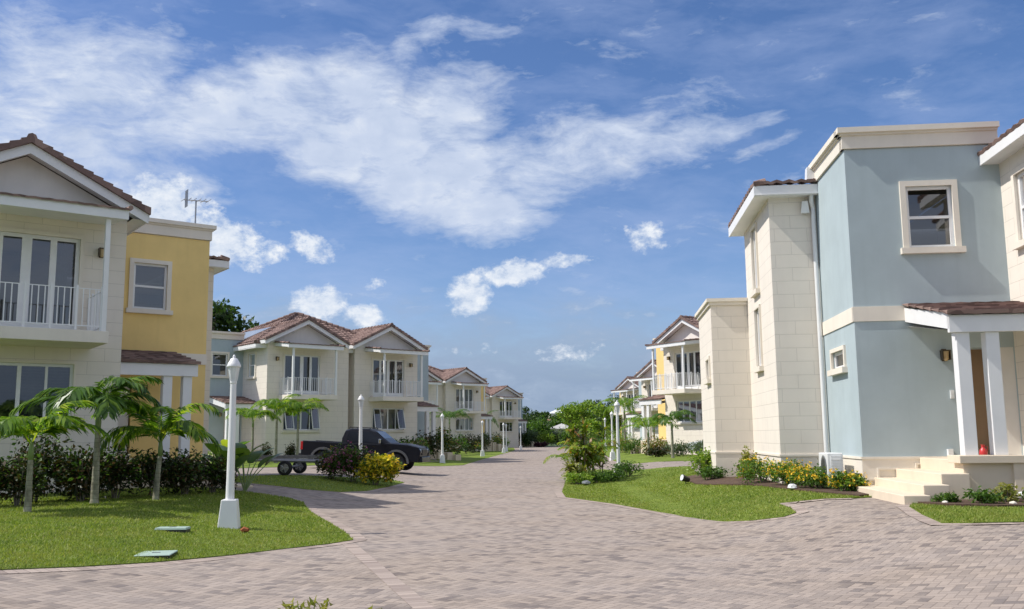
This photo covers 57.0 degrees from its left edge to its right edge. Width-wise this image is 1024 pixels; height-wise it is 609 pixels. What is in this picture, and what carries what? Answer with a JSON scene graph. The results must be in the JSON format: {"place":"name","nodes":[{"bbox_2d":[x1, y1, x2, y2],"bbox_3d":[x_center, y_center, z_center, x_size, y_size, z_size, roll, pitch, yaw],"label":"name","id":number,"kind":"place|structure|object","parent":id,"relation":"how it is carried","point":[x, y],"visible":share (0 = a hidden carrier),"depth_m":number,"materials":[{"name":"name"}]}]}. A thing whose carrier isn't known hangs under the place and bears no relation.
{"place":"outdoors","nodes":[
{"label":"outdoors","id":0,"kind":"place"},
{"bbox_2d":[0,487,352,569],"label":"lawn","id":1,"kind":"structure","parent":0,"point":[109,562],"depth_m":14.01,"materials":[{"name":"green plant"}]},
{"bbox_2d":[0,448,49,505],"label":"hedge shrub","id":2,"kind":"object","parent":1,"relation":"on","point":[10,479],"visible":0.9,"depth_m":18.21,"materials":[{"name":"green plant"}]},
{"bbox_2d":[7,434,71,501],"bbox_3d":[-9.828,3.317,19.534,1.369,1.619,1.384,3,-9,-26],"label":"hedge shrub","id":3,"kind":"object","parent":1,"relation":"on","point":[48,459],"visible":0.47,"depth_m":19.54,"materials":[{"name":"green plant"}]},
{"bbox_2d":[0,400,110,512],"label":"palm tree","id":4,"kind":"object","parent":1,"relation":"on","point":[52,423],"visible":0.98,"depth_m":16.63,"materials":[{"name":"green plant"}]},
{"bbox_2d":[51,437,110,501],"bbox_3d":[-8.913,3.431,19.483,1.294,1.360,1.164,-1,-8,0],"label":"hedge shrub","id":5,"kind":"object","parent":1,"relation":"on","point":[78,478],"visible":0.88,"depth_m":19.30,"materials":[{"name":"green plant"}]},
{"bbox_2d":[9,375,165,503],"bbox_3d":[-8.263,2.734,18.856,2.479,2.688,2.645,-4,-9,24],"label":"palm tree","id":6,"kind":"object","parent":1,"relation":"on","point":[115,400],"visible":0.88,"depth_m":18.61,"materials":[{"name":"green plant"}]},
{"bbox_2d":[87,444,147,498],"bbox_3d":[-8.534,3.605,20.280,1.226,1.230,1.197,4,-9,-27],"label":"hedge shrub","id":7,"kind":"object","parent":1,"relation":"on","point":[120,471],"visible":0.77,"depth_m":20.18,"materials":[{"name":"green plant"}]},
{"bbox_2d":[89,403,221,500],"bbox_3d":[-7.500,3.163,19.928,2.719,2.143,2.447,-1,-8,0],"label":"palm tree","id":8,"kind":"object","parent":1,"relation":"on","point":[168,425],"visible":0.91,"depth_m":19.75,"materials":[{"name":"green plant"}]},
{"bbox_2d":[134,550,177,558],"bbox_3d":[-4.686,3.305,12.418,0.454,0.084,0.514,1,-8,-8],"label":"utility cover","id":9,"kind":"object","parent":1,"relation":"on","point":[164,554],"visible":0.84,"depth_m":12.32,"materials":[{"name":"green plastic"}]},
{"bbox_2d":[127,447,191,495],"bbox_3d":[-8.025,3.750,21.040,1.702,1.141,1.078,-3,-8,15],"label":"hedge shrub","id":10,"kind":"object","parent":1,"relation":"on","point":[149,466],"visible":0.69,"depth_m":21.01,"materials":[{"name":"green plant"}]},
{"bbox_2d":[155,526,190,532],"bbox_3d":[-5.363,3.571,14.907,0.497,0.116,0.237,0,-8,-2],"label":"utility cover","id":11,"kind":"object","parent":1,"relation":"on","point":[181,529],"visible":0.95,"depth_m":14.80,"materials":[{"name":"green plastic"}]},
{"bbox_2d":[162,446,212,494],"bbox_3d":[-7.577,3.833,21.699,1.100,1.169,1.272,6,-10,-38],"label":"hedge shrub","id":12,"kind":"object","parent":1,"relation":"on","point":[191,477],"visible":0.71,"depth_m":21.50,"materials":[{"name":"green plant"}]},
{"bbox_2d":[189,451,238,492],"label":"hedge shrub","id":13,"kind":"object","parent":1,"relation":"on","point":[217,471],"visible":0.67,"depth_m":22.33,"materials":[{"name":"green plant"}]},
{"bbox_2d":[217,355,240,528],"bbox_3d":[-4.835,2.424,16.258,0.371,3.120,0.371,1,-8,-8],"label":"street lamp","id":14,"kind":"object","parent":1,"relation":"on","point":[229,514],"visible":0.91,"depth_m":16.16,"materials":[{"name":"white metal"}]},
{"bbox_2d":[196,443,267,490],"bbox_3d":[-7.091,4.043,23.224,1.657,1.265,1.485,-5,-9,29],"label":"broad leaf plant","id":15,"kind":"object","parent":1,"relation":"on","point":[239,460],"visible":0.31,"depth_m":23.03,"materials":[{"name":"green plant"}]},
{"bbox_2d":[220,443,282,490],"bbox_3d":[-6.870,4.187,24.175,1.769,1.269,1.802,-1,-8,0],"label":"broad leaf plant","id":16,"kind":"object","parent":1,"relation":"on","point":[243,449],"visible":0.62,"depth_m":24.28,"materials":[{"name":"green plant"}]},
{"bbox_2d":[235,474,404,491],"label":"lawn","id":17,"kind":"structure","parent":0,"point":[329,485],"depth_m":29.20,"materials":[{"name":"green plant"}]},
{"bbox_2d":[315,445,343,478],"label":"croton shrub","id":18,"kind":"object","parent":17,"relation":"on","point":[322,469],"visible":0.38,"depth_m":31.88,"materials":[{"name":"green plant"}]},
{"bbox_2d":[323,441,374,481],"bbox_3d":[-5.287,5.250,31.484,2.130,1.421,1.840,5,-9,-33],"label":"bougainvillea","id":19,"kind":"object","parent":17,"relation":"on","point":[345,459],"visible":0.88,"depth_m":31.05,"materials":[{"name":"green plant"}]},
{"bbox_2d":[355,394,363,477],"bbox_3d":[-5.500,4.852,34.266,0.377,3.170,0.377,1,-8,-8],"label":"street lamp","id":20,"kind":"object","parent":17,"relation":"on","point":[360,400],"visible":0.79,"depth_m":34.31,"materials":[{"name":"white metal"}]},
{"bbox_2d":[351,452,406,484],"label":"croton shrub","id":21,"kind":"object","parent":17,"relation":"on","point":[378,465],"visible":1,"depth_m":30.53,"materials":[{"name":"yellow plant"}]},
{"bbox_2d":[210,460,437,467],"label":"lawn","id":22,"kind":"structure","parent":0,"point":[269,464],"depth_m":45.70,"materials":[{"name":"green plant"}]},
{"bbox_2d":[223,402,280,462],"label":"palm tree","id":23,"kind":"object","parent":22,"relation":"on","point":[252,414],"visible":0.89,"depth_m":49.66,"materials":[{"name":"green plant"}]},
{"bbox_2d":[250,394,309,462],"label":"palm tree","id":24,"kind":"object","parent":22,"relation":"on","point":[273,405],"visible":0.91,"depth_m":49.07,"materials":[{"name":"green plant"}]},
{"bbox_2d":[271,397,328,458],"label":"palm tree","id":25,"kind":"object","parent":22,"relation":"on","point":[293,411],"visible":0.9,"depth_m":49.41,"materials":[{"name":"green plant"}]},
{"bbox_2d":[413,448,514,465],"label":"lawn","id":26,"kind":"structure","parent":0,"point":[468,457],"depth_m":67.80,"materials":[{"name":"green plant"}]},
{"bbox_2d":[429,426,454,450],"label":"hedge shrub","id":27,"kind":"object","parent":26,"relation":"on","point":[446,439],"visible":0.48,"depth_m":69.14,"materials":[{"name":"green plant"}]},
{"bbox_2d":[430,408,470,437],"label":"palm tree","id":28,"kind":"object","parent":26,"relation":"on","point":[453,415],"visible":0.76,"depth_m":87.25,"materials":[{"name":"green plant"}]},
{"bbox_2d":[0,444,1023,608],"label":"paved road","id":29,"kind":"structure","parent":0,"point":[510,530],"depth_m":11.79,"materials":[{"name":"brick"}]},
{"bbox_2d":[0,539,365,573],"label":"kerb strip","id":30,"kind":"object","parent":29,"relation":"on","point":[120,566],"visible":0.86,"depth_m":11.63,"materials":[{"name":"grey concrete"}]},
{"bbox_2d":[254,455,319,475],"bbox_3d":[-6.748,5.614,32.996,4.610,0.680,1.975,-1,-8,3],"label":"flatbed trailer","id":31,"kind":"object","parent":29,"relation":"on","point":[285,466],"visible":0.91,"depth_m":32.62,"materials":[{"name":"metal"}]},
{"bbox_2d":[278,595,332,608],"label":"plant","id":32,"kind":"object","parent":29,"relation":"on","point":[302,605],"visible":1,"depth_m":6.73,"materials":[{"name":"green plant"}]},
{"bbox_2d":[293,498,365,539],"bbox_3d":[-3.787,4.252,19.128,0.460,0.185,8.531,2,-8,-20],"label":"kerb strip","id":33,"kind":"object","parent":29,"relation":"on","point":[356,535],"visible":0.81,"depth_m":18.14,"materials":[{"name":"grey concrete"}]},
{"bbox_2d":[251,480,408,492],"bbox_3d":[-4.799,5.730,30.318,3.664,0.350,8.970,-4,-9,26],"label":"kerb strip","id":34,"kind":"object","parent":29,"relation":"on","point":[352,492],"visible":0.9,"depth_m":27.71,"materials":[{"name":"grey concrete"}]},
{"bbox_2d":[298,427,430,470],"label":"pickup truck","id":35,"kind":"object","parent":29,"relation":"on","point":[408,454],"visible":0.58,"depth_m":40.07,"materials":[{"name":"black paint"}]},
{"bbox_2d":[343,543,434,608],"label":"kerb strip","id":36,"kind":"object","parent":29,"relation":"on","point":[407,594],"visible":1,"depth_m":10.79,"materials":[{"name":"grey concrete"}]},
{"bbox_2d":[413,430,443,457],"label":"hedge shrub","id":37,"kind":"object","parent":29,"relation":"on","point":[431,443],"visible":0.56,"depth_m":62.49,"materials":[{"name":"green plant"}]},
{"bbox_2d":[555,492,808,522],"bbox_3d":[3.214,4.503,21.867,2.280,0.310,11.894,2,-8,-18],"label":"kerb strip","id":38,"kind":"object","parent":29,"relation":"on","point":[798,509],"visible":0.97,"depth_m":18.27,"materials":[{"name":"grey concrete"}]},
{"bbox_2d":[897,504,1023,524],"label":"kerb strip","id":39,"kind":"object","parent":29,"relation":"on","point":[910,511],"visible":0.97,"depth_m":13.69,"materials":[{"name":"grey concrete"}]},
{"bbox_2d":[0,0,1023,413],"label":"sky","id":40,"kind":"structure","parent":0,"point":[532,193],"materials":[{"name":"blue"}]},
{"bbox_2d":[536,438,609,446],"bbox_3d":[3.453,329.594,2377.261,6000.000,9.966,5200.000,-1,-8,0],"label":"ground","id":41,"kind":"structure","parent":0,"point":[550,445],"depth_m":155.78,"materials":[{"name":"green plant"}]},
{"bbox_2d":[0,133,252,494],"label":"house","id":42,"kind":"structure","parent":41,"relation":"on","point":[101,278],"depth_m":23.67,"materials":[{"name":"paint"}]},
{"bbox_2d":[0,360,76,425],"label":"window","id":43,"kind":"structure","parent":42,"relation":"in","point":[20,381],"depth_m":22.79,"materials":[{"name":"clear glass"}]},
{"bbox_2d":[0,226,85,329],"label":"balcony door","id":44,"kind":"structure","parent":42,"relation":"in","point":[34,258],"depth_m":23.21,"materials":[{"name":"white paint"}]},
{"bbox_2d":[116,387,129,460],"bbox_3d":[-11.474,3.406,26.883,1.000,2.190,0.075,5,-10,-36],"label":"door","id":45,"kind":"structure","parent":42,"relation":"in","point":[122,420],"depth_m":27.07,"materials":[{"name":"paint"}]},
{"bbox_2d":[125,258,172,314],"bbox_3d":[-10.698,-0.525,27.890,1.330,1.620,0.210,5,-10,-36],"label":"window","id":46,"kind":"structure","parent":42,"relation":"in","point":[148,282],"depth_m":27.94,"materials":[{"name":"white paint"}]},
{"bbox_2d":[212,298,258,331],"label":"broadleaf tree","id":47,"kind":"object","parent":41,"relation":"on","point":[223,319],"visible":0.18,"depth_m":77.55,"materials":[{"name":"green plant"}]},
{"bbox_2d":[208,312,460,461],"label":"house","id":48,"kind":"structure","parent":41,"relation":"on","point":[337,370],"depth_m":58.47,"materials":[{"name":"beige paint"}]},
{"bbox_2d":[210,351,229,377],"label":"window","id":49,"kind":"structure","parent":48,"relation":"in","point":[219,360],"depth_m":57.68,"materials":[{"name":"white paint"}]},
{"bbox_2d":[245,351,256,379],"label":"window","id":50,"kind":"structure","parent":48,"relation":"in","point":[251,358],"depth_m":57.82,"materials":[{"name":"white paint"}]},
{"bbox_2d":[281,406,320,432],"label":"window","id":51,"kind":"structure","parent":48,"relation":"in","point":[305,421],"depth_m":57.26,"materials":[{"name":"white paint"}]},
{"bbox_2d":[282,352,321,394],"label":"balcony door","id":52,"kind":"structure","parent":48,"relation":"in","point":[307,366],"depth_m":57.65,"materials":[{"name":"white paint"}]},
{"bbox_2d":[371,357,405,396],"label":"balcony door","id":53,"kind":"structure","parent":48,"relation":"in","point":[394,366],"depth_m":61.70,"materials":[{"name":"white paint"}]},
{"bbox_2d":[371,407,405,431],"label":"window","id":54,"kind":"structure","parent":48,"relation":"in","point":[389,419],"depth_m":61.26,"materials":[{"name":"white paint"}]},
{"bbox_2d":[428,365,505,450],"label":"house","id":55,"kind":"structure","parent":41,"relation":"on","point":[455,389],"depth_m":103.62,"materials":[{"name":"paint"}]},
{"bbox_2d":[455,387,473,410],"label":"balcony door","id":56,"kind":"structure","parent":55,"relation":"in","point":[468,392],"depth_m":104.14,"materials":[{"name":"white paint"}]},
{"bbox_2d":[455,417,474,431],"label":"window","id":57,"kind":"structure","parent":55,"relation":"in","point":[462,424],"depth_m":103.58,"materials":[{"name":"white paint"}]},
{"bbox_2d":[485,385,533,447],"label":"house","id":58,"kind":"structure","parent":41,"relation":"on","point":[506,401],"depth_m":142.31,"materials":[{"name":"paint"}]},
{"bbox_2d":[499,400,512,416],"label":"balcony door","id":59,"kind":"structure","parent":58,"relation":"in","point":[508,404],"depth_m":142.55,"materials":[{"name":"white paint"}]},
{"bbox_2d":[526,413,554,438],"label":"broadleaf tree","id":60,"kind":"object","parent":41,"relation":"on","point":[542,425],"visible":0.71,"depth_m":166.10,"materials":[{"name":"green plant"}]},
{"bbox_2d":[535,430,557,446],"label":"boundary shrub","id":61,"kind":"object","parent":41,"relation":"on","point":[546,437],"visible":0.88,"depth_m":147.10,"materials":[{"name":"green plant"}]},
{"bbox_2d":[555,399,599,445],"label":"broadleaf tree","id":62,"kind":"object","parent":41,"relation":"on","point":[571,414],"visible":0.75,"depth_m":137.75,"materials":[{"name":"green plant"}]},
{"bbox_2d":[579,402,621,444],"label":"broadleaf tree","id":63,"kind":"object","parent":41,"relation":"on","point":[597,423],"visible":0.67,"depth_m":127.70,"materials":[{"name":"green plant"}]},
{"bbox_2d":[608,376,639,443],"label":"house","id":64,"kind":"structure","parent":41,"relation":"on","point":[624,388],"depth_m":126.15,"materials":[{"name":"paint"}]},
{"bbox_2d":[626,359,658,447],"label":"house","id":65,"kind":"structure","parent":41,"relation":"on","point":[643,377],"depth_m":95.16,"materials":[{"name":"paint"}]},
{"bbox_2d":[631,315,702,453],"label":"house","id":66,"kind":"structure","parent":41,"relation":"on","point":[676,344],"depth_m":61.67,"materials":[{"name":"paint"}]},
{"bbox_2d":[673,349,700,388],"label":"balcony door","id":67,"kind":"structure","parent":66,"relation":"in","point":[691,359],"depth_m":61.40,"materials":[{"name":"white paint"}]},
{"bbox_2d":[675,399,702,424],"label":"window","id":68,"kind":"structure","parent":66,"relation":"in","point":[694,405],"depth_m":60.94,"materials":[{"name":"glass"}]},
{"bbox_2d":[695,118,1023,504],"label":"house","id":69,"kind":"structure","parent":41,"relation":"on","point":[871,325],"depth_m":20.54,"materials":[{"name":"paint"}]},
{"bbox_2d":[750,222,759,297],"bbox_3d":[6.714,-1.212,26.058,0.210,1.950,1.060,-1,-8,6],"label":"window","id":70,"kind":"structure","parent":69,"relation":"in","point":[755,291],"depth_m":26.33,"materials":[{"name":"white paint"}]},
{"bbox_2d":[753,304,763,372],"bbox_3d":[6.737,0.942,25.756,0.210,1.800,1.060,-1,-8,6],"label":"window","id":71,"kind":"structure","parent":69,"relation":"in","point":[758,369],"depth_m":26.03,"materials":[{"name":"white paint"}]},
{"bbox_2d":[827,345,847,375],"bbox_3d":[7.525,1.301,21.747,0.210,0.620,1.450,-1,-8,6],"label":"window","id":72,"kind":"structure","parent":69,"relation":"in","point":[841,367],"depth_m":21.80,"materials":[{"name":"white paint"}]},
{"bbox_2d":[899,179,966,254],"bbox_3d":[9.080,-1.902,20.477,1.330,1.620,0.210,-1,-8,6],"label":"window","id":73,"kind":"structure","parent":69,"relation":"in","point":[927,222],"depth_m":20.52,"materials":[{"name":"white paint"}]},
{"bbox_2d":[970,349,989,454],"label":"doorway","id":74,"kind":"structure","parent":69,"relation":"in","point":[976,355],"depth_m":20.35,"materials":[{"name":"brown wood"}]},
{"bbox_2d":[1000,347,1021,454],"bbox_3d":[10.466,2.065,20.065,0.363,2.276,0.480,-1,-8,6],"label":"door","id":75,"kind":"structure","parent":69,"relation":"in","point":[1007,353],"depth_m":19.82,"materials":[{"name":"paint"}]},
{"bbox_2d":[1010,162,1023,249],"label":"window","id":76,"kind":"structure","parent":69,"relation":"in","point":[1019,244],"depth_m":19.58,"materials":[{"name":"white paint"}]},
{"bbox_2d":[580,445,700,463],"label":"lawn","id":77,"kind":"structure","parent":0,"point":[636,458],"depth_m":53.85,"materials":[{"name":"green plant"}]},
{"bbox_2d":[597,395,646,439],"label":"palm tree","id":78,"kind":"object","parent":77,"relation":"on","point":[622,403],"visible":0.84,"depth_m":75.23,"materials":[{"name":"green plant"}]},
{"bbox_2d":[620,436,645,453],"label":"garden shrub","id":79,"kind":"object","parent":77,"relation":"on","point":[632,445],"visible":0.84,"depth_m":64.96,"materials":[{"name":"green plant"}]},
{"bbox_2d":[615,411,677,455],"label":"palm tree","id":80,"kind":"object","parent":77,"relation":"on","point":[650,423],"visible":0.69,"depth_m":57.92,"materials":[{"name":"green plant"}]},
{"bbox_2d":[636,435,670,453],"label":"garden shrub","id":81,"kind":"object","parent":77,"relation":"on","point":[658,443],"visible":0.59,"depth_m":59.88,"materials":[{"name":"green plant"}]},
{"bbox_2d":[642,446,670,456],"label":"garden shrub","id":82,"kind":"object","parent":77,"relation":"on","point":[655,451],"visible":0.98,"depth_m":53.76,"materials":[{"name":"green plant"}]},
{"bbox_2d":[651,410,696,457],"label":"palm tree","id":83,"kind":"object","parent":77,"relation":"on","point":[670,417],"visible":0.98,"depth_m":50.95,"materials":[{"name":"green plant"}]},
{"bbox_2d":[661,440,693,455],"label":"garden shrub","id":84,"kind":"object","parent":77,"relation":"on","point":[681,448],"visible":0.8,"depth_m":54.75,"materials":[{"name":"green plant"}]},
{"bbox_2d":[562,466,871,520],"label":"lawn","id":85,"kind":"structure","parent":0,"point":[646,495],"depth_m":22.10,"materials":[{"name":"green plant"}]},
{"bbox_2d":[559,456,590,482],"bbox_3d":[2.117,5.683,32.135,1.375,1.012,1.192,6,-10,-38],"label":"cordyline","id":86,"kind":"object","parent":85,"relation":"on","point":[571,468],"visible":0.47,"depth_m":32.03,"materials":[{"name":"green plant"}]},
{"bbox_2d":[543,441,607,471],"bbox_3d":[2.264,5.618,33.577,2.348,1.490,2.222,-1,-8,0],"label":"clumping palm","id":87,"kind":"object","parent":85,"relation":"on","point":[564,456],"visible":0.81,"depth_m":33.39,"materials":[{"name":"green plant"}]},
{"bbox_2d":[561,471,593,483],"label":"ground shrub","id":88,"kind":"object","parent":85,"relation":"on","point":[576,476],"visible":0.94,"depth_m":31.37,"materials":[{"name":"green plant"}]},
{"bbox_2d":[559,416,600,480],"bbox_3d":[2.448,5.159,33.581,1.604,2.403,1.436,-1,-8,0],"label":"cordyline","id":89,"kind":"object","parent":85,"relation":"on","point":[584,451],"visible":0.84,"depth_m":33.50,"materials":[{"name":"green plant"}]},
{"bbox_2d":[557,440,619,472],"bbox_3d":[2.768,5.683,34.201,2.311,1.523,2.512,-1,-8,0],"label":"clumping palm","id":90,"kind":"object","parent":85,"relation":"on","point":[599,452],"visible":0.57,"depth_m":33.90,"materials":[{"name":"green plant"}]},
{"bbox_2d":[579,425,614,474],"bbox_3d":[3.115,5.454,34.714,1.636,2.116,1.315,-1,-8,0],"label":"cordyline","id":91,"kind":"object","parent":85,"relation":"on","point":[603,454],"visible":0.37,"depth_m":34.66,"materials":[{"name":"green plant"}]},
{"bbox_2d":[584,470,613,482],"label":"ground shrub","id":92,"kind":"object","parent":85,"relation":"on","point":[601,476],"visible":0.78,"depth_m":32.11,"materials":[{"name":"green plant"}]},
{"bbox_2d":[590,469,629,481],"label":"ground shrub","id":93,"kind":"object","parent":85,"relation":"on","point":[615,474],"visible":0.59,"depth_m":32.91,"materials":[{"name":"green plant"}]},
{"bbox_2d":[614,401,622,475],"bbox_3d":[4.106,5.274,36.546,0.371,3.120,0.371,1,-8,-8],"label":"street lamp","id":94,"kind":"object","parent":85,"relation":"on","point":[617,405],"visible":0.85,"depth_m":36.56,"materials":[{"name":"white metal"}]},
{"bbox_2d":[607,460,651,476],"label":"ground shrub","id":95,"kind":"object","parent":85,"relation":"on","point":[623,467],"visible":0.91,"depth_m":35.58,"materials":[{"name":"green plant"}]},
{"bbox_2d":[688,474,868,496],"bbox_3d":[6.443,4.651,24.342,2.054,0.203,11.979,1,-8,-9],"label":"soil bed","id":96,"kind":"object","parent":85,"relation":"on","point":[697,479],"visible":0.52,"depth_m":23.28,"materials":[{"name":"brown soil"}]},
{"bbox_2d":[684,446,711,476],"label":"garden shrub","id":97,"kind":"object","parent":96,"relation":"on","point":[703,460],"visible":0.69,"depth_m":28.53,"materials":[{"name":"green plant"}]},
{"bbox_2d":[695,465,727,479],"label":"garden shrub","id":98,"kind":"object","parent":96,"relation":"on","point":[710,472],"visible":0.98,"depth_m":26.83,"materials":[{"name":"green plant"}]},
{"bbox_2d":[728,453,777,483],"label":"flowering shrub","id":99,"kind":"object","parent":96,"relation":"on","point":[754,468],"visible":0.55,"depth_m":23.65,"materials":[{"name":"green plant"}]},
{"bbox_2d":[758,458,813,485],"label":"flowering shrub","id":100,"kind":"object","parent":96,"relation":"on","point":[780,468],"visible":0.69,"depth_m":22.26,"materials":[{"name":"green plant"}]},
{"bbox_2d":[781,463,843,488],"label":"flowering shrub","id":101,"kind":"object","parent":96,"relation":"on","point":[817,478],"visible":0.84,"depth_m":20.84,"materials":[{"name":"yellow plant"}]},
{"bbox_2d":[819,452,860,485],"bbox_3d":[7.138,3.630,20.681,0.506,0.740,1.490,0,-8,-7],"label":"air conditioner","id":102,"kind":"object","parent":96,"relation":"on","point":[830,460],"visible":0.62,"depth_m":20.60,"materials":[{"name":"white plastic"}]},
{"bbox_2d":[825,468,871,490],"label":"flowering shrub","id":103,"kind":"object","parent":96,"relation":"on","point":[850,482],"visible":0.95,"depth_m":19.66,"materials":[{"name":"yellow plant"}]},
{"bbox_2d":[909,502,1023,522],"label":"lawn","id":104,"kind":"structure","parent":0,"point":[1008,521],"depth_m":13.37,"materials":[{"name":"green plant"}]},
{"bbox_2d":[918,499,1023,506],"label":"soil bed","id":105,"kind":"object","parent":104,"relation":"on","point":[964,502],"visible":0.5,"depth_m":15.81,"materials":[{"name":"brown soil"}]},
{"bbox_2d":[930,491,965,501],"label":"bed plant","id":106,"kind":"object","parent":105,"relation":"on","point":[948,497],"visible":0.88,"depth_m":16.18,"materials":[{"name":"green plant"}]},
{"bbox_2d":[963,486,1006,503],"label":"bed plant","id":107,"kind":"object","parent":105,"relation":"on","point":[983,496],"visible":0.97,"depth_m":15.80,"materials":[{"name":"green plant"}]},
{"bbox_2d":[988,482,1022,501],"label":"bed plant","id":108,"kind":"object","parent":105,"relation":"on","point":[1009,492],"visible":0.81,"depth_m":16.18,"materials":[{"name":"green plant"}]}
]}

